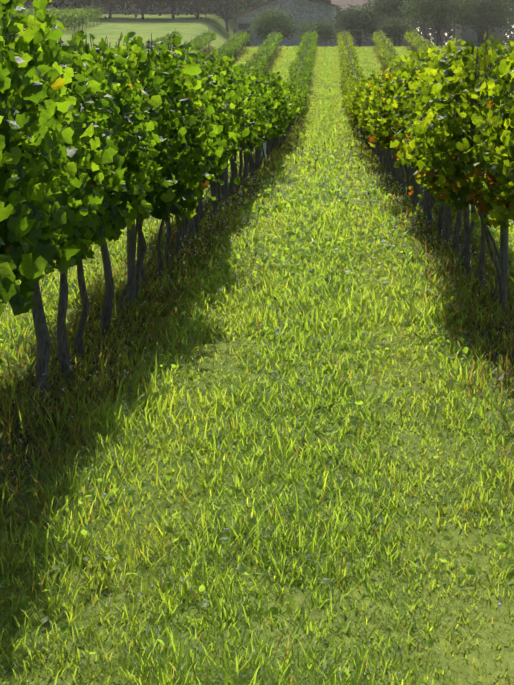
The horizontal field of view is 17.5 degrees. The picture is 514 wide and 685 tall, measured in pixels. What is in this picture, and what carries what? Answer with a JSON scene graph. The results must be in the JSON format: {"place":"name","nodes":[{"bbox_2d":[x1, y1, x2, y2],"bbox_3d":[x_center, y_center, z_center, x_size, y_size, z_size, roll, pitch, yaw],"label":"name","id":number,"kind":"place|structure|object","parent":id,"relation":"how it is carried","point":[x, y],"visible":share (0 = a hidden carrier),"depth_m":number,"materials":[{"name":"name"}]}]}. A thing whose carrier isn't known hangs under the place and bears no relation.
{"place":"outdoors","nodes":[
{"label":"outdoors","id":0,"kind":"place"},
{"bbox_2d":[243,0,261,10],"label":"woodland","id":1,"kind":"object","parent":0,"point":[250,5],"depth_m":227.73,"materials":[{"name":"green plant"}]},
{"bbox_2d":[0,0,513,684],"bbox_3d":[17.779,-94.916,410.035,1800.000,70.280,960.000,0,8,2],"label":"terrain","id":2,"kind":"structure","parent":0,"point":[462,668],"depth_m":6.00,"materials":[{"name":"green plant"}]},
{"bbox_2d":[14,8,102,32],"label":"grapevine row","id":3,"kind":"object","parent":2,"relation":"on","point":[65,20],"materials":[{"name":"green plant"}]},
{"bbox_2d":[23,0,93,9],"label":"lawn tree","id":4,"kind":"object","parent":2,"relation":"on","point":[61,2],"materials":[{"name":"green plant"}]},
{"bbox_2d":[26,0,135,17],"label":"lawn tree","id":5,"kind":"object","parent":2,"relation":"on","point":[88,4],"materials":[{"name":"green plant"}]},
{"bbox_2d":[58,0,159,17],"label":"lawn tree","id":6,"kind":"object","parent":2,"relation":"on","point":[90,1],"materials":[{"name":"green plant"}]},
{"bbox_2d":[84,0,200,19],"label":"lawn tree","id":7,"kind":"object","parent":2,"relation":"on","point":[135,2],"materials":[{"name":"green plant"}]},
{"bbox_2d":[85,0,236,34],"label":"tree","id":8,"kind":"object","parent":2,"relation":"on","point":[169,9],"depth_m":202.68,"materials":[{"name":"grey"}]},
{"bbox_2d":[117,0,221,19],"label":"lawn tree","id":9,"kind":"object","parent":2,"relation":"on","point":[170,5],"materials":[{"name":"green plant"}]},
{"bbox_2d":[130,0,250,21],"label":"lawn tree","id":10,"kind":"object","parent":2,"relation":"on","point":[196,3],"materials":[{"name":"green plant"}]},
{"bbox_2d":[175,0,266,31],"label":"lawn tree","id":11,"kind":"object","parent":2,"relation":"on","point":[230,3],"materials":[{"name":"green plant"}]},
{"bbox_2d":[0,0,513,444],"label":"vine","id":12,"kind":"object","parent":2,"relation":"on","point":[88,140],"depth_m":10.22,"materials":[{"name":"green plant"}]},
{"bbox_2d":[9,12,508,218],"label":"vine canes shoots","id":13,"kind":"object","parent":12,"relation":"attached to","point":[472,101],"visible":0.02,"depth_m":11.23,"materials":[{"name":"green plant"}]},
{"bbox_2d":[0,172,513,681],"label":"dew drops","id":14,"kind":"object","parent":2,"relation":"on","point":[294,272],"visible":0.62,"depth_m":15.99,"materials":[{"name":"clear liquid"}]},
{"bbox_2d":[0,146,513,684],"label":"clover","id":15,"kind":"object","parent":2,"relation":"on","point":[502,547],"depth_m":10.00,"materials":[{"name":"green plant"}]},
{"bbox_2d":[262,143,265,162],"bbox_3d":[0.151,-4.115,36.114,0.095,0.502,0.100,0,8,2],"label":"trellis post","id":16,"kind":"object","parent":2,"relation":"on","point":[264,146],"visible":0.25,"depth_m":36.06,"materials":[{"name":"white paint"}]},
{"bbox_2d":[246,5,306,45],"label":"fig bush","id":17,"kind":"object","parent":2,"relation":"on","point":[278,21],"depth_m":148.52,"materials":[{"name":"green plant"}]},
{"bbox_2d":[237,0,335,46],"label":"stone barn walls","id":18,"kind":"structure","parent":2,"relation":"on","point":[305,9],"depth_m":166.86,"materials":[{"name":"grey stone"}]},
{"bbox_2d":[238,24,249,46],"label":"stone barn opening","id":19,"kind":"object","parent":18,"relation":"in","point":[242,26],"depth_m":167.28,"materials":[{"name":"grey"}]},
{"bbox_2d":[237,22,250,45],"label":"door frame","id":20,"kind":"object","parent":18,"relation":"attached to","point":[244,23],"depth_m":167.18,"materials":[{"name":"grey wood"}]},
{"bbox_2d":[233,0,338,21],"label":"roof","id":21,"kind":"structure","parent":18,"relation":"on","point":[235,18],"depth_m":166.65,"materials":[{"name":"grey"}]},
{"bbox_2d":[233,29,362,46],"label":"garden fence","id":22,"kind":"object","parent":2,"relation":"on","point":[322,30],"depth_m":144.47,"materials":[{"name":"brown wood"}]},
{"bbox_2d":[127,27,508,306],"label":"trellis posts","id":23,"kind":"object","parent":2,"relation":"on","point":[503,263],"depth_m":11.82,"materials":[{"name":"wood"}]},
{"bbox_2d":[292,17,344,46],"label":"bush","id":24,"kind":"object","parent":2,"relation":"on","point":[328,35],"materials":[{"name":"green plant"}]},
{"bbox_2d":[326,0,389,46],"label":"tree","id":25,"kind":"object","parent":2,"relation":"on","point":[369,18],"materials":[{"name":"green plant"}]},
{"bbox_2d":[336,13,411,45],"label":"farm house walls","id":26,"kind":"structure","parent":2,"relation":"on","point":[368,43],"depth_m":182.63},
{"bbox_2d":[242,0,513,44],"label":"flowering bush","id":27,"kind":"object","parent":2,"relation":"on","point":[451,31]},
{"bbox_2d":[257,3,513,44],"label":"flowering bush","id":28,"kind":"object","parent":2,"relation":"on","point":[447,32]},
{"bbox_2d":[363,0,419,46],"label":"tree by house","id":29,"kind":"object","parent":2,"relation":"on","point":[390,9],"materials":[{"name":"green plant"}]},
{"bbox_2d":[370,9,422,46],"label":"hedge bush","id":30,"kind":"object","parent":2,"relation":"on","point":[389,31],"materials":[{"name":"green plant"}]},
{"bbox_2d":[397,0,484,45],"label":"orchard tree","id":31,"kind":"object","parent":2,"relation":"on","point":[428,9],"depth_m":145.07,"materials":[{"name":"green plant"}]},
{"bbox_2d":[421,0,462,38],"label":"tree","id":32,"kind":"object","parent":2,"relation":"on","point":[423,28],"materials":[{"name":"green plant"}]},
{"bbox_2d":[455,23,503,46],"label":"outbuilding walls","id":33,"kind":"structure","parent":2,"relation":"on","point":[466,36],"depth_m":161.55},
{"bbox_2d":[477,28,487,46],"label":"outbuilding opening","id":34,"kind":"object","parent":33,"relation":"in","point":[479,37],"depth_m":161.53,"materials":[{"name":"grey"}]},
{"bbox_2d":[451,0,513,42],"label":"tree","id":35,"kind":"object","parent":2,"relation":"on","point":[493,21],"depth_m":146.84,"materials":[{"name":"green plant"}]},
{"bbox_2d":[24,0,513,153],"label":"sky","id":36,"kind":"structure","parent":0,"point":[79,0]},
{"bbox_2d":[331,0,398,12],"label":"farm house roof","id":37,"kind":"structure","parent":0,"point":[340,3],"depth_m":184.04,"materials":[{"name":"grey"}]},
{"bbox_2d":[439,17,447,45],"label":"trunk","id":38,"kind":"object","parent":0,"point":[442,39],"depth_m":220.61,"materials":[{"name":"brown wood"}]}
]}

